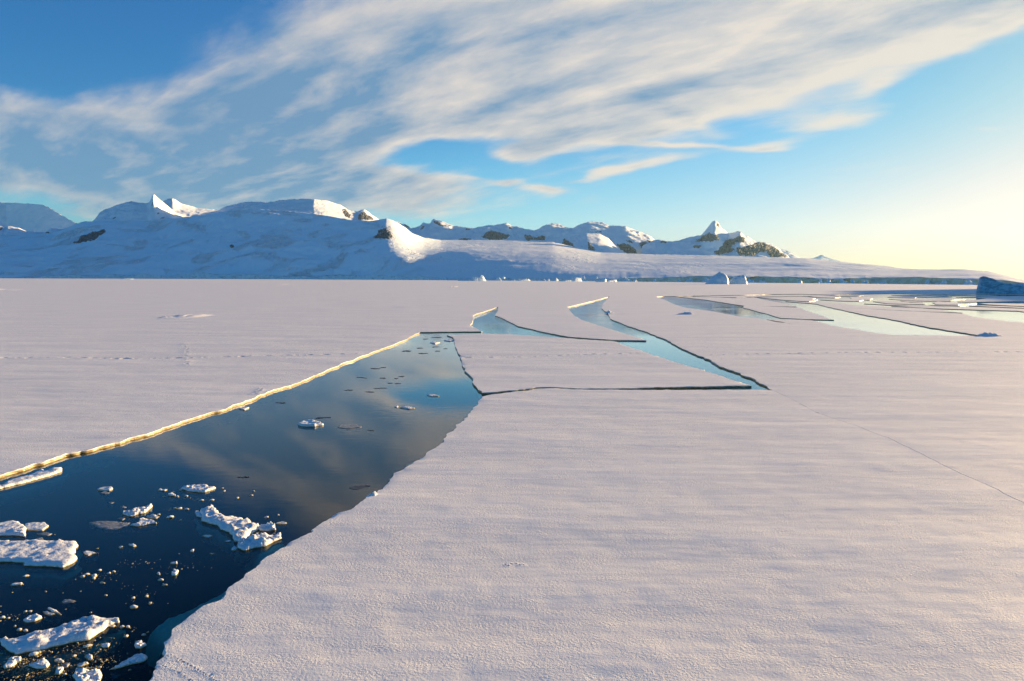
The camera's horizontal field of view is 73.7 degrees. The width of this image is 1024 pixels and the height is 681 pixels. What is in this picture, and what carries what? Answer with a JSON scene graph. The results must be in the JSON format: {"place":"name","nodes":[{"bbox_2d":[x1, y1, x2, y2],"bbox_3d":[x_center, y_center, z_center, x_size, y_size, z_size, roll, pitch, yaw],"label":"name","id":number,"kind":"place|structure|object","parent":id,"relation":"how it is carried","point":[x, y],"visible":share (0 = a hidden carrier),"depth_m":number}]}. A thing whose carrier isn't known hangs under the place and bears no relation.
{"place":"outdoors","nodes":[
{"label":"outdoors","id":0,"kind":"place"},
{"bbox_2d":[0,202,76,231],"bbox_3d":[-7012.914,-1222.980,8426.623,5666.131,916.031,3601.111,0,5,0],"label":"mountain","id":1,"kind":"structure","parent":0,"point":[34,217],"depth_m":7578.05},
{"bbox_2d":[0,223,77,234],"bbox_3d":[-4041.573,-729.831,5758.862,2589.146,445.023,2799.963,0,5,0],"label":"mountain","id":2,"kind":"structure","parent":0,"point":[8,230],"depth_m":4864.03},
{"bbox_2d":[93,194,190,221],"bbox_3d":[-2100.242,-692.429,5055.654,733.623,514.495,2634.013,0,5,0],"label":"mountain","id":3,"kind":"structure","parent":0,"point":[155,208],"depth_m":3897.02},
{"bbox_2d":[163,198,216,216],"bbox_3d":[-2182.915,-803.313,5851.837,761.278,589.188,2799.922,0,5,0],"label":"mountain","id":4,"kind":"structure","parent":0,"point":[175,205],"depth_m":4773.66},
{"bbox_2d":[198,199,378,220],"bbox_3d":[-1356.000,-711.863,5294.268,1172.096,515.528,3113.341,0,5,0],"label":"mountain","id":5,"kind":"structure","parent":0,"point":[321,207],"depth_m":4113.87},
{"bbox_2d":[0,278,1023,680],"bbox_3d":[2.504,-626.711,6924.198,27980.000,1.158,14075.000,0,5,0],"label":"sea ice","id":6,"kind":"structure","parent":0,"point":[836,504],"depth_m":26.37},
{"bbox_2d":[164,314,212,318],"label":"snow mound","id":7,"kind":"object","parent":6,"relation":"on","point":[191,316],"visible":0.99,"depth_m":136.17},
{"bbox_2d":[458,277,472,280],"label":"iceberg","id":8,"kind":"object","parent":6,"relation":"on","point":[467,279],"visible":0.67,"depth_m":1724.01},
{"bbox_2d":[596,278,605,281],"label":"iceberg","id":9,"kind":"object","parent":6,"relation":"on","point":[601,280],"visible":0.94,"depth_m":1495.94},
{"bbox_2d":[679,312,693,314],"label":"snow mound","id":10,"kind":"object","parent":6,"relation":"on","point":[687,313],"visible":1,"depth_m":153.11},
{"bbox_2d":[705,272,728,283],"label":"iceberg","id":11,"kind":"object","parent":6,"relation":"on","point":[719,278],"visible":0.92,"depth_m":1012.96},
{"bbox_2d":[729,275,747,283],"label":"iceberg","id":12,"kind":"object","parent":6,"relation":"on","point":[740,279],"visible":0.88,"depth_m":1034.55},
{"bbox_2d":[964,280,974,284],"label":"ice block","id":13,"kind":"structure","parent":6,"relation":"on","point":[969,282],"depth_m":1082.16},
{"bbox_2d":[977,332,1001,335],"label":"snow mound","id":14,"kind":"object","parent":6,"relation":"on","point":[988,334],"visible":1,"depth_m":97.66},
{"bbox_2d":[976,276,1023,293],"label":"iceberg","id":15,"kind":"object","parent":6,"relation":"on","point":[986,285],"visible":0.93,"depth_m":387.01},
{"bbox_2d":[0,294,1023,680],"bbox_3d":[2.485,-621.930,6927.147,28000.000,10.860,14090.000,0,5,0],"label":"sea water","id":16,"kind":"structure","parent":0,"point":[300,482],"depth_m":59.81},
{"bbox_2d":[3,659,16,676],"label":"ice chunk","id":17,"kind":"object","parent":16,"relation":"on","point":[9,664],"visible":0.98,"depth_m":14.26},
{"bbox_2d":[0,520,26,540],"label":"ice chunk","id":18,"kind":"object","parent":16,"relation":"on","point":[11,530],"visible":0.94,"depth_m":21.63},
{"bbox_2d":[8,656,21,670],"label":"ice chunk","id":19,"kind":"object","parent":16,"relation":"on","point":[18,659],"visible":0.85,"depth_m":14.48},
{"bbox_2d":[11,582,22,591],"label":"ice chunk","id":20,"kind":"object","parent":16,"relation":"on","point":[16,587],"visible":1,"depth_m":18.04},
{"bbox_2d":[23,613,41,630],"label":"ice chunk","id":21,"kind":"object","parent":16,"relation":"on","point":[33,622],"visible":1,"depth_m":16.17},
{"bbox_2d":[28,652,38,656],"bbox_3d":[-10.320,6.777,14.735,0.168,0.115,0.168,2,5,16],"label":"ice crumb","id":22,"kind":"object","parent":16,"relation":"on","point":[32,654],"visible":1,"depth_m":14.70},
{"bbox_2d":[0,467,67,505],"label":"ice chunk","id":23,"kind":"object","parent":16,"relation":"on","point":[35,484],"visible":1,"depth_m":27.28},
{"bbox_2d":[25,522,48,535],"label":"ice chunk","id":24,"kind":"object","parent":16,"relation":"on","point":[34,528],"visible":0.98,"depth_m":22.06},
{"bbox_2d":[28,658,49,677],"bbox_3d":[-9.875,6.887,14.304,0.412,0.340,0.276,4,6,32],"label":"ice chunk","id":25,"kind":"object","parent":16,"relation":"on","point":[41,664],"visible":0.95,"depth_m":14.24},
{"bbox_2d":[0,539,82,588],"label":"ice chunk","id":26,"kind":"object","parent":16,"relation":"on","point":[52,564],"visible":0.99,"depth_m":19.51},
{"bbox_2d":[37,532,51,540],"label":"ice chunk","id":27,"kind":"object","parent":16,"relation":"on","point":[46,536],"visible":0.98,"depth_m":21.55},
{"bbox_2d":[43,611,54,622],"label":"ice chunk","id":28,"kind":"object","parent":16,"relation":"on","point":[49,616],"visible":1,"depth_m":16.49},
{"bbox_2d":[48,607,62,622],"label":"ice chunk","id":29,"kind":"object","parent":16,"relation":"on","point":[58,617],"visible":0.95,"depth_m":16.54},
{"bbox_2d":[55,666,63,680],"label":"ice chunk","id":30,"kind":"object","parent":16,"relation":"on","point":[58,671],"visible":0.99,"depth_m":14.05},
{"bbox_2d":[0,615,125,680],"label":"ice chunk","id":31,"kind":"object","parent":16,"relation":"on","point":[86,630],"visible":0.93,"depth_m":15.28},
{"bbox_2d":[62,663,69,675],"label":"ice chunk","id":32,"kind":"object","parent":16,"relation":"on","point":[65,665],"visible":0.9,"depth_m":14.29},
{"bbox_2d":[62,599,75,608],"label":"ice chunk","id":33,"kind":"object","parent":16,"relation":"on","point":[69,604],"visible":1,"depth_m":17.10},
{"bbox_2d":[77,662,88,667],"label":"ice chunk","id":34,"kind":"object","parent":16,"relation":"on","point":[82,664],"visible":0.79,"depth_m":14.32},
{"bbox_2d":[72,667,102,680],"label":"ice chunk","id":35,"kind":"object","parent":16,"relation":"on","point":[84,674],"visible":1,"depth_m":13.88},
{"bbox_2d":[85,654,92,666],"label":"ice chunk","id":36,"kind":"object","parent":16,"relation":"on","point":[89,657],"visible":0.93,"depth_m":14.58},
{"bbox_2d":[84,551,97,561],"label":"ice chunk","id":37,"kind":"object","parent":16,"relation":"on","point":[89,556],"visible":1,"depth_m":20.07},
{"bbox_2d":[85,666,101,670],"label":"ice chunk","id":38,"kind":"object","parent":16,"relation":"on","point":[98,667],"visible":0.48,"depth_m":14.23},
{"bbox_2d":[99,491,108,497],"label":"ice chunk","id":39,"kind":"object","parent":16,"relation":"on","point":[104,494],"visible":1,"depth_m":25.68},
{"bbox_2d":[97,487,112,495],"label":"ice chunk","id":40,"kind":"object","parent":16,"relation":"on","point":[107,489],"visible":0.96,"depth_m":26.06},
{"bbox_2d":[101,643,109,655],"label":"ice chunk","id":41,"kind":"object","parent":16,"relation":"on","point":[106,646],"visible":0.98,"depth_m":15.04},
{"bbox_2d":[89,521,129,533],"bbox_3d":[-13.305,6.137,22.405,1.524,0.208,0.710,1,5,11],"label":"ice chunk","id":42,"kind":"object","parent":16,"relation":"on","point":[112,527],"visible":1,"depth_m":22.32},
{"bbox_2d":[0,497,229,680],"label":"brash ice","id":43,"kind":"structure","parent":16,"relation":"on","point":[48,670],"depth_m":14.47},
{"bbox_2d":[117,518,124,521],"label":"ice chunk","id":44,"kind":"object","parent":16,"relation":"on","point":[121,519],"visible":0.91,"depth_m":22.95},
{"bbox_2d":[109,653,147,678],"bbox_3d":[-8.063,6.870,14.419,0.410,0.281,0.710,3,6,28],"label":"ice chunk","id":45,"kind":"object","parent":16,"relation":"on","point":[136,662],"visible":0.99,"depth_m":14.41},
{"bbox_2d":[128,544,135,551],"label":"ice chunk","id":46,"kind":"object","parent":16,"relation":"on","point":[132,547],"visible":1,"depth_m":20.68},
{"bbox_2d":[123,503,152,520],"bbox_3d":[-12.904,5.958,23.730,0.578,0.357,1.039,4,7,38],"label":"ice chunk","id":47,"kind":"object","parent":16,"relation":"on","point":[136,513],"visible":0.99,"depth_m":23.50},
{"bbox_2d":[134,640,146,653],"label":"ice chunk","id":48,"kind":"object","parent":16,"relation":"on","point":[140,646],"visible":0.89,"depth_m":15.03},
{"bbox_2d":[130,518,156,531],"bbox_3d":[-12.233,6.112,22.591,0.938,0.289,0.617,3,6,26],"label":"ice chunk","id":49,"kind":"object","parent":16,"relation":"on","point":[143,524],"visible":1,"depth_m":22.48},
{"bbox_2d":[146,514,158,522],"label":"ice chunk","id":50,"kind":"object","parent":16,"relation":"on","point":[155,518],"visible":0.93,"depth_m":23.12},
{"bbox_2d":[158,488,166,495],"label":"ice chunk","id":51,"kind":"object","parent":16,"relation":"on","point":[162,492],"visible":1,"depth_m":26.04},
{"bbox_2d":[168,492,175,500],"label":"ice chunk","id":52,"kind":"object","parent":16,"relation":"on","point":[171,496],"visible":1,"depth_m":25.45},
{"bbox_2d":[170,561,176,569],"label":"ice chunk","id":53,"kind":"object","parent":16,"relation":"on","point":[173,565],"visible":0.97,"depth_m":19.40},
{"bbox_2d":[171,569,178,582],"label":"ice chunk","id":54,"kind":"object","parent":16,"relation":"on","point":[174,573],"visible":1,"depth_m":18.68},
{"bbox_2d":[181,484,215,497],"bbox_3d":[-12.058,5.768,26.275,1.176,0.389,0.761,3,6,24],"label":"ice chunk","id":55,"kind":"object","parent":16,"relation":"on","point":[200,490],"visible":1,"depth_m":26.06},
{"bbox_2d":[195,511,201,522],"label":"ice chunk","id":56,"kind":"object","parent":16,"relation":"on","point":[198,516],"visible":0.97,"depth_m":23.24},
{"bbox_2d":[202,535,211,542],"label":"ice chunk","id":57,"kind":"object","parent":16,"relation":"on","point":[207,538],"visible":1,"depth_m":21.45},
{"bbox_2d":[209,553,214,559],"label":"ice chunk","id":58,"kind":"object","parent":16,"relation":"on","point":[212,555],"visible":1,"depth_m":20.13},
{"bbox_2d":[194,504,258,562],"bbox_3d":[-9.322,6.264,22.591,4.268,0.963,1.313,5,7,43],"label":"ice chunk","id":59,"kind":"object","parent":16,"relation":"on","point":[220,528],"visible":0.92,"depth_m":22.24},
{"bbox_2d":[231,546,237,555],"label":"ice chunk","id":60,"kind":"object","parent":16,"relation":"on","point":[234,549],"visible":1,"depth_m":20.41},
{"bbox_2d":[236,476,249,480],"bbox_3d":[-10.965,5.649,27.848,0.528,0.189,0.190,-1,5,-15],"label":"ice film","id":61,"kind":"object","parent":16,"relation":"on","point":[245,478],"visible":1,"depth_m":27.82},
{"bbox_2d":[239,406,248,412],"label":"ice chunk","id":62,"kind":"object","parent":16,"relation":"on","point":[243,408],"visible":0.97,"depth_m":42.16},
{"bbox_2d":[237,532,284,571],"bbox_3d":[-7.589,6.481,21.053,1.357,1.050,1.561,3,6,26],"label":"ice chunk","id":63,"kind":"object","parent":16,"relation":"on","point":[259,548],"visible":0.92,"depth_m":20.71},
{"bbox_2d":[259,522,275,534],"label":"ice chunk","id":64,"kind":"object","parent":16,"relation":"on","point":[269,528],"visible":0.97,"depth_m":22.03},
{"bbox_2d":[276,521,286,528],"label":"ice chunk","id":65,"kind":"object","parent":16,"relation":"on","point":[281,525],"visible":1,"depth_m":22.61},
{"bbox_2d":[298,419,323,431],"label":"ice chunk","id":66,"kind":"object","parent":16,"relation":"on","point":[312,425],"visible":1,"depth_m":37.41},
{"bbox_2d":[315,417,331,420],"bbox_3d":[-10.972,4.559,39.708,0.920,0.192,0.343,-2,6,-21],"label":"ice film","id":67,"kind":"object","parent":16,"relation":"on","point":[322,418],"visible":1,"depth_m":39.63},
{"bbox_2d":[338,424,361,431],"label":"ice chunk","id":68,"kind":"object","parent":16,"relation":"on","point":[348,427],"visible":1,"depth_m":37.09},
{"bbox_2d":[349,485,369,492],"bbox_3d":[-5.933,5.785,26.619,0.799,0.182,0.489,-5,7,-44],"label":"ice film","id":69,"kind":"object","parent":16,"relation":"on","point":[356,489],"visible":1,"depth_m":26.51},
{"bbox_2d":[400,406,414,411],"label":"ice chunk","id":70,"kind":"object","parent":16,"relation":"on","point":[405,408],"visible":1,"depth_m":42.56},
{"bbox_2d":[473,275,485,280],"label":"iceberg","id":71,"kind":"object","parent":16,"relation":"on","point":[479,278],"visible":0.91,"depth_m":1708.05},
{"bbox_2d":[564,277,581,280],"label":"iceberg","id":72,"kind":"object","parent":16,"relation":"on","point":[577,279],"visible":0.83,"depth_m":1675.19},
{"bbox_2d":[447,334,751,394],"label":"ice floe","id":73,"kind":"object","parent":16,"relation":"on","point":[497,363],"visible":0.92,"depth_m":61.68},
{"bbox_2d":[682,297,832,319],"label":"ice floe","id":74,"kind":"object","parent":16,"relation":"on","point":[779,310],"visible":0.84,"depth_m":191.42},
{"bbox_2d":[693,295,830,297],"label":"ice floe","id":75,"kind":"object","parent":16,"relation":"on","point":[761,296],"visible":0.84,"depth_m":312.80},
{"bbox_2d":[757,297,815,301],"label":"ice floe","id":76,"kind":"object","parent":16,"relation":"on","point":[806,299],"visible":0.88,"depth_m":280.49},
{"bbox_2d":[808,296,837,297],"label":"ice floe","id":77,"kind":"object","parent":16,"relation":"on","point":[824,296],"visible":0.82,"depth_m":314.90},
{"bbox_2d":[824,299,861,301],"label":"ice floe","id":78,"kind":"object","parent":16,"relation":"on","point":[842,300],"visible":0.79,"depth_m":259.19},
{"bbox_2d":[849,297,872,299],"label":"ice floe","id":79,"kind":"object","parent":16,"relation":"on","point":[862,298],"visible":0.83,"depth_m":285.33},
{"bbox_2d":[873,300,924,304],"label":"ice floe","id":80,"kind":"object","parent":16,"relation":"on","point":[899,302],"visible":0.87,"depth_m":237.41},
{"bbox_2d":[874,304,929,305],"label":"ice floe","id":81,"kind":"object","parent":16,"relation":"on","point":[900,305],"visible":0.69,"depth_m":211.97},
{"bbox_2d":[888,296,946,297],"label":"ice floe","id":82,"kind":"object","parent":16,"relation":"on","point":[916,296],"visible":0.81,"depth_m":320.47},
{"bbox_2d":[902,300,950,301],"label":"ice floe","id":83,"kind":"object","parent":16,"relation":"on","point":[926,301],"visible":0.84,"depth_m":254.60},
{"bbox_2d":[890,298,964,299],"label":"ice floe","id":84,"kind":"object","parent":16,"relation":"on","point":[927,299],"visible":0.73,"depth_m":276.14},
{"bbox_2d":[892,295,994,295],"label":"ice floe","id":85,"kind":"object","parent":16,"relation":"on","point":[943,295],"visible":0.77,"depth_m":345.13},
{"bbox_2d":[932,305,964,305],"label":"ice floe","id":86,"kind":"object","parent":16,"relation":"on","point":[948,305],"visible":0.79,"depth_m":212.39},
{"bbox_2d":[932,302,976,304],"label":"ice floe","id":87,"kind":"object","parent":16,"relation":"on","point":[946,303],"visible":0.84,"depth_m":229.79},
{"bbox_2d":[891,306,1023,311],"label":"ice floe","id":88,"kind":"object","parent":16,"relation":"on","point":[977,308],"visible":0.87,"depth_m":190.99},
{"bbox_2d":[956,296,1023,301],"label":"ice floe","id":89,"kind":"object","parent":16,"relation":"on","point":[1001,298],"visible":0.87,"depth_m":280.19},
{"bbox_2d":[976,305,1023,307],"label":"ice floe","id":90,"kind":"object","parent":16,"relation":"on","point":[999,306],"visible":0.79,"depth_m":205.75},
{"bbox_2d":[979,303,1023,306],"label":"ice floe","id":91,"kind":"object","parent":16,"relation":"on","point":[1007,304],"visible":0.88,"depth_m":222.78},
{"bbox_2d":[0,209,1023,284],"bbox_3d":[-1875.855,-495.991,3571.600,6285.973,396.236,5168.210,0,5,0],"label":"glacier slope","id":92,"kind":"structure","parent":0,"point":[257,244],"depth_m":2831.64},
{"bbox_2d":[0,0,1023,279],"label":"sky","id":93,"kind":"structure","parent":0,"point":[890,133]},
{"bbox_2d":[395,219,654,253],"bbox_3d":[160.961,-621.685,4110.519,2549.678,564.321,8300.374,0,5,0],"label":"mountain","id":94,"kind":"structure","parent":0,"point":[626,239],"depth_m":5640.03},
{"bbox_2d":[554,233,624,252],"bbox_3d":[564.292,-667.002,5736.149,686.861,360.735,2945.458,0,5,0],"label":"mountain","id":95,"kind":"structure","parent":0,"point":[595,242],"depth_m":4725.19},
{"bbox_2d":[642,221,788,257],"bbox_3d":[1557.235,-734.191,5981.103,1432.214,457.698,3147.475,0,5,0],"label":"mountain","id":96,"kind":"structure","parent":0,"point":[714,238],"depth_m":4738.38},
{"bbox_2d":[779,248,799,257],"bbox_3d":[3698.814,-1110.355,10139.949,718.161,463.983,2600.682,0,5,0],"label":"mountain","id":97,"kind":"structure","parent":0,"point":[790,254],"depth_m":9223.53},
{"bbox_2d":[810,255,841,261],"bbox_3d":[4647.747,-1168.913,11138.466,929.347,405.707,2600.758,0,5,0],"label":"mountain","id":98,"kind":"structure","parent":0,"point":[821,257],"depth_m":10332.48}
]}

